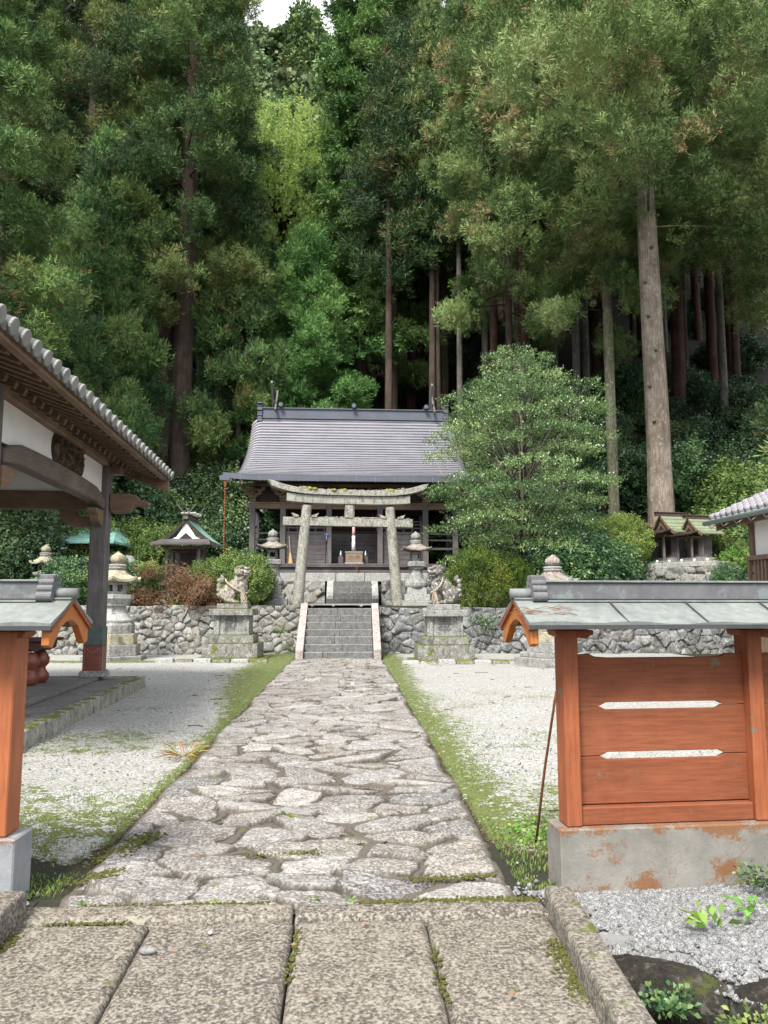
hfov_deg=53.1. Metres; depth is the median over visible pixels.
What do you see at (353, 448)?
shrine hall
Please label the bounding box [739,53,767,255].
slender cedar
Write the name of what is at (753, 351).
undergrowth shrub
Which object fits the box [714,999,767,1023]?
ditch weed
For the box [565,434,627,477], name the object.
undergrowth shrub
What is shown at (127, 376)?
undergrowth shrub
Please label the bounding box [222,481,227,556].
rain chain
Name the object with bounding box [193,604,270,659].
statue pedestal
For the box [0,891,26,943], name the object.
curb stone
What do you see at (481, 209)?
cedar tree
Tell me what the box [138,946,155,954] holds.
loose pebble
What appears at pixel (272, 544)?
stone lantern
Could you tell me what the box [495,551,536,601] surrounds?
azalea bush
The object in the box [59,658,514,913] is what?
path
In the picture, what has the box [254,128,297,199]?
hillside tree
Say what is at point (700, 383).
undergrowth shrub
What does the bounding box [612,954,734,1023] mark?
bank rock
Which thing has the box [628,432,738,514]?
evergreen shrub
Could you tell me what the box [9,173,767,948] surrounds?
hillside ground
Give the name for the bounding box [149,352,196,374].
undergrowth shrub
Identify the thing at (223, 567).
azalea bush
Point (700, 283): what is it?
slender cedar
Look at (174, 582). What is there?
dead brush
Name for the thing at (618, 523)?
shrub
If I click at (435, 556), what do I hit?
evergreen shrub
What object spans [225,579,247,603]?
straw rope
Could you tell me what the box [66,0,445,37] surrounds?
sky
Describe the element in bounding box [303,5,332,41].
hillside tree
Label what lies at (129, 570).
shrub
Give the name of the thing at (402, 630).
retaining wall
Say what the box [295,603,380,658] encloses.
stone steps
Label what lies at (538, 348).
slender cedar
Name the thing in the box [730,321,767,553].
cedar tree
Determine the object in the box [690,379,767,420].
evergreen shrub
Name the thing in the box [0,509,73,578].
evergreen shrub
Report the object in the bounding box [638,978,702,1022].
ditch weed
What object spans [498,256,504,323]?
slender cedar
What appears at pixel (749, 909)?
seedling
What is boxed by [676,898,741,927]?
seedling
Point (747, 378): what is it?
undergrowth shrub
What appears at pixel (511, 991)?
fallen leaves
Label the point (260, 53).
hillside tree
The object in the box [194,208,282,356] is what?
cedar tree
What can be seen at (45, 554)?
stone lantern
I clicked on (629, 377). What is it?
undergrowth shrub
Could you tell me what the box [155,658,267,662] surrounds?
edging row
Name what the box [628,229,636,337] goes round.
slender cedar
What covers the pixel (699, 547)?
shrine
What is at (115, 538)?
shrine
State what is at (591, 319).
cedar tree
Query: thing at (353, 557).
offering box
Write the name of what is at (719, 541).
evergreen shrub
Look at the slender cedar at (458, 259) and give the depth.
41.43 m
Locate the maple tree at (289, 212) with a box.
[233,83,341,277]
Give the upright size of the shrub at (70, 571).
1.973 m
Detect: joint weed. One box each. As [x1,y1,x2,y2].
[75,900,88,904]
[344,895,355,903]
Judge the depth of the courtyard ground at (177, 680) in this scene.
8.55 m
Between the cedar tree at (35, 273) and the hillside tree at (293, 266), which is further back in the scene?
the hillside tree at (293, 266)
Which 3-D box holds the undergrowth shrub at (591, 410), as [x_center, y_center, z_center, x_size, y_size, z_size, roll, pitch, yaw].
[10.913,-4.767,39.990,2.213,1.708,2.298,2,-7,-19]
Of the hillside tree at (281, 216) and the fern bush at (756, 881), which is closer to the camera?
the fern bush at (756, 881)
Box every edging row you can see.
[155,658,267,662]
[402,659,509,664]
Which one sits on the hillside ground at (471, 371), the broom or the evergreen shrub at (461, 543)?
the evergreen shrub at (461, 543)
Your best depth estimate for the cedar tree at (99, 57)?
38.49 m
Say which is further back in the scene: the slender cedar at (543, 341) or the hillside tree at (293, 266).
the hillside tree at (293, 266)
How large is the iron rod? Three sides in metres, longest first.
0.952 x 0.142 x 0.028 m
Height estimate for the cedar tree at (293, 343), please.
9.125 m
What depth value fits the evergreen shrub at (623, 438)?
36.69 m
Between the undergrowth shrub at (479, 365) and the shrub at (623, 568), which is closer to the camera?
the shrub at (623, 568)
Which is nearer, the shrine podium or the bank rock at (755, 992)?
the bank rock at (755, 992)
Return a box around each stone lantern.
[29,544,54,578]
[80,551,145,661]
[258,529,287,605]
[400,531,431,605]
[514,554,589,668]
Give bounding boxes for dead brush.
[121,559,214,614]
[171,571,223,617]
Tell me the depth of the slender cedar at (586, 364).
41.10 m
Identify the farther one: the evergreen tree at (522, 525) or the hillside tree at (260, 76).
the hillside tree at (260, 76)
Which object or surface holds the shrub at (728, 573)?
on the hillside ground at (471, 371)
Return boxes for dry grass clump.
[153,738,212,761]
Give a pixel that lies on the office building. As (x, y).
(752, 511)
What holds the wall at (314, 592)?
on the hillside ground at (471, 371)
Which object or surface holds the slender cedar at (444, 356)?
on the hillside ground at (471, 371)
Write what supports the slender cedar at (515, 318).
on the hillside ground at (471, 371)
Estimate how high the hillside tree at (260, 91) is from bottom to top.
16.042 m
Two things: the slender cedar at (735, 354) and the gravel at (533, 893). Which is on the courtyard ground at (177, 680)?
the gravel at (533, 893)
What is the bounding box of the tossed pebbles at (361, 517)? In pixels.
[300,486,409,518]
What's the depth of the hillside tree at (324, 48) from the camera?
99.61 m
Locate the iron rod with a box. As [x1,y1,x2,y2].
[535,691,555,842]
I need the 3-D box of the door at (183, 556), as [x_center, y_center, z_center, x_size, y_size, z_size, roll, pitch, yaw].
[-7.114,1.860,27.822,0.552,0.736,0.021,0,-7,0]
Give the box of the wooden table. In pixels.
[26,637,63,685]
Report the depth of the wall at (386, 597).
28.64 m
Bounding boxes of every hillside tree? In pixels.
[238,66,266,120]
[240,59,270,84]
[244,42,272,65]
[246,20,282,66]
[246,51,276,72]
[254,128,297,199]
[256,65,331,105]
[256,88,298,115]
[257,97,325,194]
[260,183,297,250]
[264,23,323,64]
[270,240,354,319]
[274,44,310,73]
[278,0,322,70]
[299,206,346,236]
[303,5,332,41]
[309,34,336,74]
[310,70,326,81]
[347,232,423,315]
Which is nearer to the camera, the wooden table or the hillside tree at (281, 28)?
the wooden table
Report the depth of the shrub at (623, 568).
24.05 m
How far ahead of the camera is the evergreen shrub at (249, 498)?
34.76 m
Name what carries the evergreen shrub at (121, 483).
on the hillside ground at (471, 371)
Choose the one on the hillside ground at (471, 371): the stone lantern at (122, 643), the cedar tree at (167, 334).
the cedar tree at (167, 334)
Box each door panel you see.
[288,515,417,531]
[333,515,373,529]
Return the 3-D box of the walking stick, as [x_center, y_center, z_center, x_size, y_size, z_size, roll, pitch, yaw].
[-2.244,1.426,29.774,0.156,1.223,0.203,-6,-9,42]
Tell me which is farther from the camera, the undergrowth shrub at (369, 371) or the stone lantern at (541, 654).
the undergrowth shrub at (369, 371)
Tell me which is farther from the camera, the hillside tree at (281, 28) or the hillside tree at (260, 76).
the hillside tree at (281, 28)
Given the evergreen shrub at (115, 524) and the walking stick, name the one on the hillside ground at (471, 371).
the evergreen shrub at (115, 524)
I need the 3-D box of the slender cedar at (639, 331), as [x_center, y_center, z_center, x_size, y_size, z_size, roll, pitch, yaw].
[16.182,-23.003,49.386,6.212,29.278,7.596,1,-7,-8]
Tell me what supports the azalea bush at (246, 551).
on the hillside ground at (471, 371)
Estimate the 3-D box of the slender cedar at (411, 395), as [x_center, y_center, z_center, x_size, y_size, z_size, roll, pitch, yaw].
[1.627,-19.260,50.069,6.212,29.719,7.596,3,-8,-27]
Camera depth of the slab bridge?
3.13 m
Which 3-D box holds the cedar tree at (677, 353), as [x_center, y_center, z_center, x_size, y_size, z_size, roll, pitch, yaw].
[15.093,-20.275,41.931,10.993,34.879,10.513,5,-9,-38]
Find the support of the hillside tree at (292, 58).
on the hillside ground at (471, 371)
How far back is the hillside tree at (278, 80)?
86.09 m
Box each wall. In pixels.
[29,605,300,654]
[158,580,324,604]
[378,607,733,653]
[381,580,506,604]
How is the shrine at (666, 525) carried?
on the shrine podium
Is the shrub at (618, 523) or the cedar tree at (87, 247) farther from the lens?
the cedar tree at (87, 247)
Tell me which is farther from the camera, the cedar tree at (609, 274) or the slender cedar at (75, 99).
the slender cedar at (75, 99)
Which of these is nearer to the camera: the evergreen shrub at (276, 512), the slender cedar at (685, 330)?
the evergreen shrub at (276, 512)
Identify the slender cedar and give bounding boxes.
[9,2,80,313]
[49,21,86,317]
[64,0,124,172]
[101,1,175,404]
[138,26,200,196]
[161,12,252,404]
[331,8,439,408]
[334,44,447,408]
[368,21,496,409]
[379,0,467,409]
[395,0,425,409]
[398,0,494,459]
[407,23,481,421]
[440,24,527,427]
[460,2,562,477]
[466,17,501,440]
[468,105,542,427]
[483,158,545,390]
[492,109,577,445]
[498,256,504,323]
[523,83,594,420]
[527,220,557,366]
[535,272,541,350]
[581,33,603,409]
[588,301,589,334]
[592,279,602,381]
[599,145,607,370]
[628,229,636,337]
[634,80,682,358]
[653,74,688,365]
[655,13,767,415]
[660,269,668,351]
[676,39,767,377]
[678,81,702,340]
[681,48,758,376]
[697,252,701,287]
[703,260,718,380]
[739,3,767,259]
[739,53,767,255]
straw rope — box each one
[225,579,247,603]
[430,576,443,606]
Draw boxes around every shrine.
[55,528,139,558]
[150,504,222,579]
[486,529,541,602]
[627,527,661,561]
[636,512,696,563]
[668,515,723,561]
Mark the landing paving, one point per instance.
(338, 604)
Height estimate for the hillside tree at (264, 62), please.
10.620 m
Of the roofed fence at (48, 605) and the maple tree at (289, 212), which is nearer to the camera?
the roofed fence at (48, 605)
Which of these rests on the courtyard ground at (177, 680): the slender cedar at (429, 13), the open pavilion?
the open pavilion
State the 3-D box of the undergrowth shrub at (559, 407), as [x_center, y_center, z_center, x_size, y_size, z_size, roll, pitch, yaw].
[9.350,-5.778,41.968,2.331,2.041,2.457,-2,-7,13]
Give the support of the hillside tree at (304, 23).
on the hillside ground at (471, 371)
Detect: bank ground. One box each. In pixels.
[27,901,38,907]
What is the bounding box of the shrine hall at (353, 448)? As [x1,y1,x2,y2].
[219,381,491,581]
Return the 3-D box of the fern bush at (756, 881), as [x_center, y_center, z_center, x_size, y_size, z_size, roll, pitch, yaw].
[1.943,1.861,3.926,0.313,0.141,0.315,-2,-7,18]
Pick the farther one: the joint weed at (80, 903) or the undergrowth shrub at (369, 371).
the undergrowth shrub at (369, 371)
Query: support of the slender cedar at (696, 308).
on the hillside ground at (471, 371)
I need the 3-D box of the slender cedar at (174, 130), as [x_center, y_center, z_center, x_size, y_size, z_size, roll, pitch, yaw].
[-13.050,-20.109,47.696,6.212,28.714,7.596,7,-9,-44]
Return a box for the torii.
[267,479,428,605]
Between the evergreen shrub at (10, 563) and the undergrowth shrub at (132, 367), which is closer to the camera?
the evergreen shrub at (10, 563)
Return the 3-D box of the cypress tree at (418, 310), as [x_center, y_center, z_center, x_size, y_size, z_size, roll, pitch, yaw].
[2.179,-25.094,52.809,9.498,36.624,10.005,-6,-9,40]
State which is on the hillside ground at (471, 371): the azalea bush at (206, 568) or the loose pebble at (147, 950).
the azalea bush at (206, 568)
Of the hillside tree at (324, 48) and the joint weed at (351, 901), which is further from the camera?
the hillside tree at (324, 48)
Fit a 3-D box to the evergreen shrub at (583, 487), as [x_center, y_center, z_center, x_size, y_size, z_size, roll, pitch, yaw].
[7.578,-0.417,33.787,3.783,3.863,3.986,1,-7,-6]
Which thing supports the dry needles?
on the roofed fence at (623, 824)
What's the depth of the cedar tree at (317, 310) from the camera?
38.85 m
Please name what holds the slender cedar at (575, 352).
on the hillside ground at (471, 371)
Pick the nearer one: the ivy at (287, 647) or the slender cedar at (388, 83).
the ivy at (287, 647)
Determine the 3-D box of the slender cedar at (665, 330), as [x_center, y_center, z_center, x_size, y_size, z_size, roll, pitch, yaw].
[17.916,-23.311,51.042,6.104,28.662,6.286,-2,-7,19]
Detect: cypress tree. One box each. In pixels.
[277,0,448,408]
[346,0,480,404]
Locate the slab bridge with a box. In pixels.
[0,901,599,1023]
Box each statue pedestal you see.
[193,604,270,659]
[407,604,476,661]
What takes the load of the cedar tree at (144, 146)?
on the hillside ground at (471, 371)
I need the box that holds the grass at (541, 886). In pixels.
[20,691,751,898]
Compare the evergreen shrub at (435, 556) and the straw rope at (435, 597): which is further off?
the evergreen shrub at (435, 556)
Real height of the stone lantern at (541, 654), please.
2.710 m
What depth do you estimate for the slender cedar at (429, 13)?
41.84 m
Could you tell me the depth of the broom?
29.60 m
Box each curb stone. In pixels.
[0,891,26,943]
[544,886,655,1023]
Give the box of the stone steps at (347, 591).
[326,581,378,604]
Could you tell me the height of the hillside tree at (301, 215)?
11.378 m
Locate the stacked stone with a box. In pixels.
[126,555,136,564]
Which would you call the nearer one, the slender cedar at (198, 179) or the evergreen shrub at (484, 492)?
the evergreen shrub at (484, 492)
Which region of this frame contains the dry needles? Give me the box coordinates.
[511,606,577,615]
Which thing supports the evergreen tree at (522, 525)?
on the hillside ground at (471, 371)
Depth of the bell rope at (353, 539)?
29.48 m
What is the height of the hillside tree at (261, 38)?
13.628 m
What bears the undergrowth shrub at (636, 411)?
on the hillside ground at (471, 371)
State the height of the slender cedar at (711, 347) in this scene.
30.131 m
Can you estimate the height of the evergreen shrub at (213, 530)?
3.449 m
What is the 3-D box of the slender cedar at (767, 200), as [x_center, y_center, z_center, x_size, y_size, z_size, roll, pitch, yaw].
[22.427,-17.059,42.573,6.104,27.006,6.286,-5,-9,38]
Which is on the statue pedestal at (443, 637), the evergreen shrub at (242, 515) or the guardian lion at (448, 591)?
the guardian lion at (448, 591)
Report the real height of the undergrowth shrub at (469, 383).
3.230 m
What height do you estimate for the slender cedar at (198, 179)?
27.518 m
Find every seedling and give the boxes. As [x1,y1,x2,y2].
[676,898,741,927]
[721,891,767,920]
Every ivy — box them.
[271,623,293,637]
[283,642,295,650]
[467,613,498,634]
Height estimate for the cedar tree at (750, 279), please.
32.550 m
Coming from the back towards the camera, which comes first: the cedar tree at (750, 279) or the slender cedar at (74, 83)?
the slender cedar at (74, 83)
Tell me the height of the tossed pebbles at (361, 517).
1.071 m
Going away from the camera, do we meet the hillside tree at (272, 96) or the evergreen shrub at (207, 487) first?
the evergreen shrub at (207, 487)
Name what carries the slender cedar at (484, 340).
on the hillside ground at (471, 371)
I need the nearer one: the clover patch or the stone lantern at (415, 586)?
the clover patch
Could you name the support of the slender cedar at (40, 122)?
on the hillside ground at (471, 371)
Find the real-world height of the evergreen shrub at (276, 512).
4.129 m
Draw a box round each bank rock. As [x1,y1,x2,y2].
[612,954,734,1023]
[727,978,767,1023]
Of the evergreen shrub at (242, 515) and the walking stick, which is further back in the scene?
the evergreen shrub at (242, 515)
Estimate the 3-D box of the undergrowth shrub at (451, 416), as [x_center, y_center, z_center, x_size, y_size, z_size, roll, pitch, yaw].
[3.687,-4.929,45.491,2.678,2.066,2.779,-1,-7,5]
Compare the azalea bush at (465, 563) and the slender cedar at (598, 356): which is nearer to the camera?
the azalea bush at (465, 563)
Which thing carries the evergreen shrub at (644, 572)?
on the hillside ground at (471, 371)
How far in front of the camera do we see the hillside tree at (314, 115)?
75.76 m
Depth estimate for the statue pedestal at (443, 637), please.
19.96 m
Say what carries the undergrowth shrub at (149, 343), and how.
on the hillside ground at (471, 371)
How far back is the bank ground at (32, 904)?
3.88 m
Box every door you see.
[180,553,194,572]
[665,540,670,554]
[693,540,697,553]
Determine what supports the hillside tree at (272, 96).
on the hillside ground at (471, 371)
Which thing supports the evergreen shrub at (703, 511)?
on the hillside ground at (471, 371)
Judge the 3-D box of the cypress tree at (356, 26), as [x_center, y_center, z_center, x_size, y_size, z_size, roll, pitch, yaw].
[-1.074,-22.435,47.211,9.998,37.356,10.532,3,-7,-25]
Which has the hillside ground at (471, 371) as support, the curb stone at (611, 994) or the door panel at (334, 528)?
the curb stone at (611, 994)
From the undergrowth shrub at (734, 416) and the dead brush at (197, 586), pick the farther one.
the undergrowth shrub at (734, 416)
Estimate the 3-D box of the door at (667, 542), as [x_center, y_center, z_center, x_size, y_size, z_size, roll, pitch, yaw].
[9.857,1.229,26.731,0.015,0.512,0.384,2,-7,-16]
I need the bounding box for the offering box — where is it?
[345,551,362,563]
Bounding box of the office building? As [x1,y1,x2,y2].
[702,489,767,651]
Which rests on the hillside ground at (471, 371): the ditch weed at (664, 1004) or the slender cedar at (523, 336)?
the slender cedar at (523, 336)
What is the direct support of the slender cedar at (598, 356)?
on the hillside ground at (471, 371)
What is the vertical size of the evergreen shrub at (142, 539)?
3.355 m
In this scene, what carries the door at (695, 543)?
in the shrine at (699, 547)
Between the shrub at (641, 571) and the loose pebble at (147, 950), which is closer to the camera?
the loose pebble at (147, 950)
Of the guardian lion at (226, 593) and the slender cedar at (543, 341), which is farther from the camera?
the slender cedar at (543, 341)
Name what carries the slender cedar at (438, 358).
on the hillside ground at (471, 371)
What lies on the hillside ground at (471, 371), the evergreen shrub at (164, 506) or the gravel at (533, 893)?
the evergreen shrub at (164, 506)
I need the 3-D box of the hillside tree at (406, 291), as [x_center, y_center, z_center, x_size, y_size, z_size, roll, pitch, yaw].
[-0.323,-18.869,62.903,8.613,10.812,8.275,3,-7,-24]
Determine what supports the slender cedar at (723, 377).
on the hillside ground at (471, 371)
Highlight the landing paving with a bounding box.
[308,603,370,606]
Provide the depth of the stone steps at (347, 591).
27.71 m
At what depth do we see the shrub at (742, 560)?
25.34 m
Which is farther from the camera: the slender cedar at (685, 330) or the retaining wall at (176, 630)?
the slender cedar at (685, 330)
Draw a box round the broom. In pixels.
[288,537,292,562]
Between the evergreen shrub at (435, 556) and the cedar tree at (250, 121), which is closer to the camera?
the evergreen shrub at (435, 556)
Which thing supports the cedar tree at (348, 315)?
on the hillside ground at (471, 371)
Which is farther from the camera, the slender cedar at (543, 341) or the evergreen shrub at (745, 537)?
the slender cedar at (543, 341)
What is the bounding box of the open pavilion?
[0,304,173,749]
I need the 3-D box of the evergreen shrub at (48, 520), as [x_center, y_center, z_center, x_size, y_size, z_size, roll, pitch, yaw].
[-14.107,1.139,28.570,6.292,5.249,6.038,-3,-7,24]
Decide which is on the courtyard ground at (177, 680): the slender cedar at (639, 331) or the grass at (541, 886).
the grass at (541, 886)
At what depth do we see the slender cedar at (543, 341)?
43.51 m
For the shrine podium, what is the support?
on the hillside ground at (471, 371)
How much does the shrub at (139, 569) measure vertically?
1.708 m
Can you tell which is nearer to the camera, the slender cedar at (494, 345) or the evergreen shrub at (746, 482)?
the evergreen shrub at (746, 482)
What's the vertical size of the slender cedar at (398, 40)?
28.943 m
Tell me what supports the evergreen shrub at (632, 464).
on the hillside ground at (471, 371)
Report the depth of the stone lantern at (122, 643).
20.32 m
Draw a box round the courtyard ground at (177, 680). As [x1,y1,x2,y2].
[19,653,736,937]
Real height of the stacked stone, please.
1.798 m
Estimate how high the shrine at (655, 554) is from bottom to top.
1.354 m
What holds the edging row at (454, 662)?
on the courtyard ground at (177, 680)
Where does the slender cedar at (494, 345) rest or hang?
on the hillside ground at (471, 371)
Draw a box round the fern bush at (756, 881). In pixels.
[731,856,767,892]
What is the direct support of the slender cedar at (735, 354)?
on the hillside ground at (471, 371)
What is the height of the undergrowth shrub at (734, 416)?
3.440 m
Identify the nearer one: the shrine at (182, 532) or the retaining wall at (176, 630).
the retaining wall at (176, 630)
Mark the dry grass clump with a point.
(174, 754)
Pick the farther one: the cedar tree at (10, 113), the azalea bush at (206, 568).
the cedar tree at (10, 113)
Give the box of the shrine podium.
[639,561,743,580]
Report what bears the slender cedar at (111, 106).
on the hillside ground at (471, 371)
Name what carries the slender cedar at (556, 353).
on the hillside ground at (471, 371)
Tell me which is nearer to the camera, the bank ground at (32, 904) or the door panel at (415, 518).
the bank ground at (32, 904)
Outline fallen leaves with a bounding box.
[24,663,700,994]
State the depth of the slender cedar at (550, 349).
39.71 m
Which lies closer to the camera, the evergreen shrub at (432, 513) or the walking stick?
the walking stick
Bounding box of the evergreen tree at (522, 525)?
[420,342,627,594]
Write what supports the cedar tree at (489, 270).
on the hillside ground at (471, 371)
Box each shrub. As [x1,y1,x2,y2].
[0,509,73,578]
[0,509,80,575]
[31,553,88,604]
[54,476,137,529]
[62,514,148,564]
[83,550,146,605]
[100,347,153,384]
[105,369,143,390]
[111,478,214,558]
[112,439,166,492]
[117,515,188,574]
[131,330,159,359]
[131,560,167,605]
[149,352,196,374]
[158,459,247,520]
[168,517,248,566]
[193,353,214,373]
[198,494,279,558]
[228,481,279,521]
[235,494,279,535]
[341,365,370,379]
[382,377,428,404]
[418,454,506,531]
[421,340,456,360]
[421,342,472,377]
[428,515,459,572]
[446,496,529,578]
[449,414,463,433]
[451,376,514,420]
[451,472,518,532]
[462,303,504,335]
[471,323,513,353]
[474,346,533,383]
[485,484,619,577]
[517,525,643,580]
[532,458,604,514]
[538,391,572,418]
[562,407,637,457]
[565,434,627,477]
[573,403,605,415]
[577,552,645,580]
[580,361,669,412]
[588,511,656,562]
[592,441,647,515]
[619,389,696,432]
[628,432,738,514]
[636,409,727,461]
[638,550,662,580]
[666,362,714,411]
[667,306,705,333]
[677,502,730,535]
[682,455,767,514]
[682,524,747,580]
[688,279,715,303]
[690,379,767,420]
[691,328,767,374]
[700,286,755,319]
[704,497,748,576]
[707,560,747,580]
[708,431,767,503]
[709,372,767,397]
[710,404,766,448]
[714,543,749,580]
[724,411,767,466]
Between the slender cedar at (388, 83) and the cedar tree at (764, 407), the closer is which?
the cedar tree at (764, 407)
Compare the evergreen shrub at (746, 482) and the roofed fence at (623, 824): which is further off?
the evergreen shrub at (746, 482)
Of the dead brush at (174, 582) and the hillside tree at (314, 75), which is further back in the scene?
the hillside tree at (314, 75)
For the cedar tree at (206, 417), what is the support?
on the hillside ground at (471, 371)
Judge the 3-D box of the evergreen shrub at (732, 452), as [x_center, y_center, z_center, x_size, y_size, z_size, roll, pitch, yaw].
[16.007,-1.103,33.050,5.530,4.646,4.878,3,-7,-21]
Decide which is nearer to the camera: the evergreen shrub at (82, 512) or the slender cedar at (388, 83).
the evergreen shrub at (82, 512)
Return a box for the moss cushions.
[0,831,589,1007]
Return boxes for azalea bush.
[180,557,231,605]
[205,547,275,605]
[226,546,278,605]
[445,535,518,609]
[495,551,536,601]
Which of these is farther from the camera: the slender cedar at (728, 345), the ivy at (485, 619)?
the slender cedar at (728, 345)
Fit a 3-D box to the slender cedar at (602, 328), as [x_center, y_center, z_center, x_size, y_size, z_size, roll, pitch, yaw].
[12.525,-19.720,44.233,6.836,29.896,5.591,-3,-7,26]
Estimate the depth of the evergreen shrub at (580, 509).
30.03 m
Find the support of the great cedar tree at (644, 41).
on the hillside ground at (471, 371)
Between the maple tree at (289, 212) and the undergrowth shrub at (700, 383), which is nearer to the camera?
the undergrowth shrub at (700, 383)
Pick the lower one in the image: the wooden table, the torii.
the wooden table
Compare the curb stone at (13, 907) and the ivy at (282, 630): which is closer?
the curb stone at (13, 907)
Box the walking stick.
[324,533,328,562]
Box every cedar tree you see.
[0,0,88,311]
[0,0,97,362]
[0,0,183,376]
[23,121,176,489]
[105,0,284,482]
[132,3,232,398]
[168,175,295,472]
[179,15,268,436]
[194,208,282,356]
[209,216,284,265]
[212,217,379,466]
[248,299,324,407]
[298,282,354,383]
[416,0,595,477]
[425,0,767,557]
[461,16,562,350]
[494,1,703,531]
[589,290,594,374]
[613,14,766,414]
[676,0,767,336]
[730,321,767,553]
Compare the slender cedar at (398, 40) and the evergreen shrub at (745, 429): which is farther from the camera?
the slender cedar at (398, 40)
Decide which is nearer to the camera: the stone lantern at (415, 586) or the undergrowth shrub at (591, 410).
the stone lantern at (415, 586)
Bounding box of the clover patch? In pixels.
[504,812,558,844]
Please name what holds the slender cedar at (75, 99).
on the hillside ground at (471, 371)
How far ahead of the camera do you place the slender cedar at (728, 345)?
42.38 m
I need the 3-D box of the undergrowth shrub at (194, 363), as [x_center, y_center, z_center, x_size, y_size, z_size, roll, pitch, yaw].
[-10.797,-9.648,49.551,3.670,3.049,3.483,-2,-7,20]
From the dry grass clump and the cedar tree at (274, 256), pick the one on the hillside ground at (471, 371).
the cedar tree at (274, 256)
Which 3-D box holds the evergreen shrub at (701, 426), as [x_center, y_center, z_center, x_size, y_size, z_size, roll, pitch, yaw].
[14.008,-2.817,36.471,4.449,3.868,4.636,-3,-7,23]
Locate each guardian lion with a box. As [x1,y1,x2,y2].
[216,565,250,603]
[427,565,461,603]
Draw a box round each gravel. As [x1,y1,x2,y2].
[26,879,590,905]
[573,883,767,1005]
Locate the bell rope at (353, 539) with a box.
[352,505,355,550]
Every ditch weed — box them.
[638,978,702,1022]
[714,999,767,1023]
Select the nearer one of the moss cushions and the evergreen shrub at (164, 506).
the moss cushions

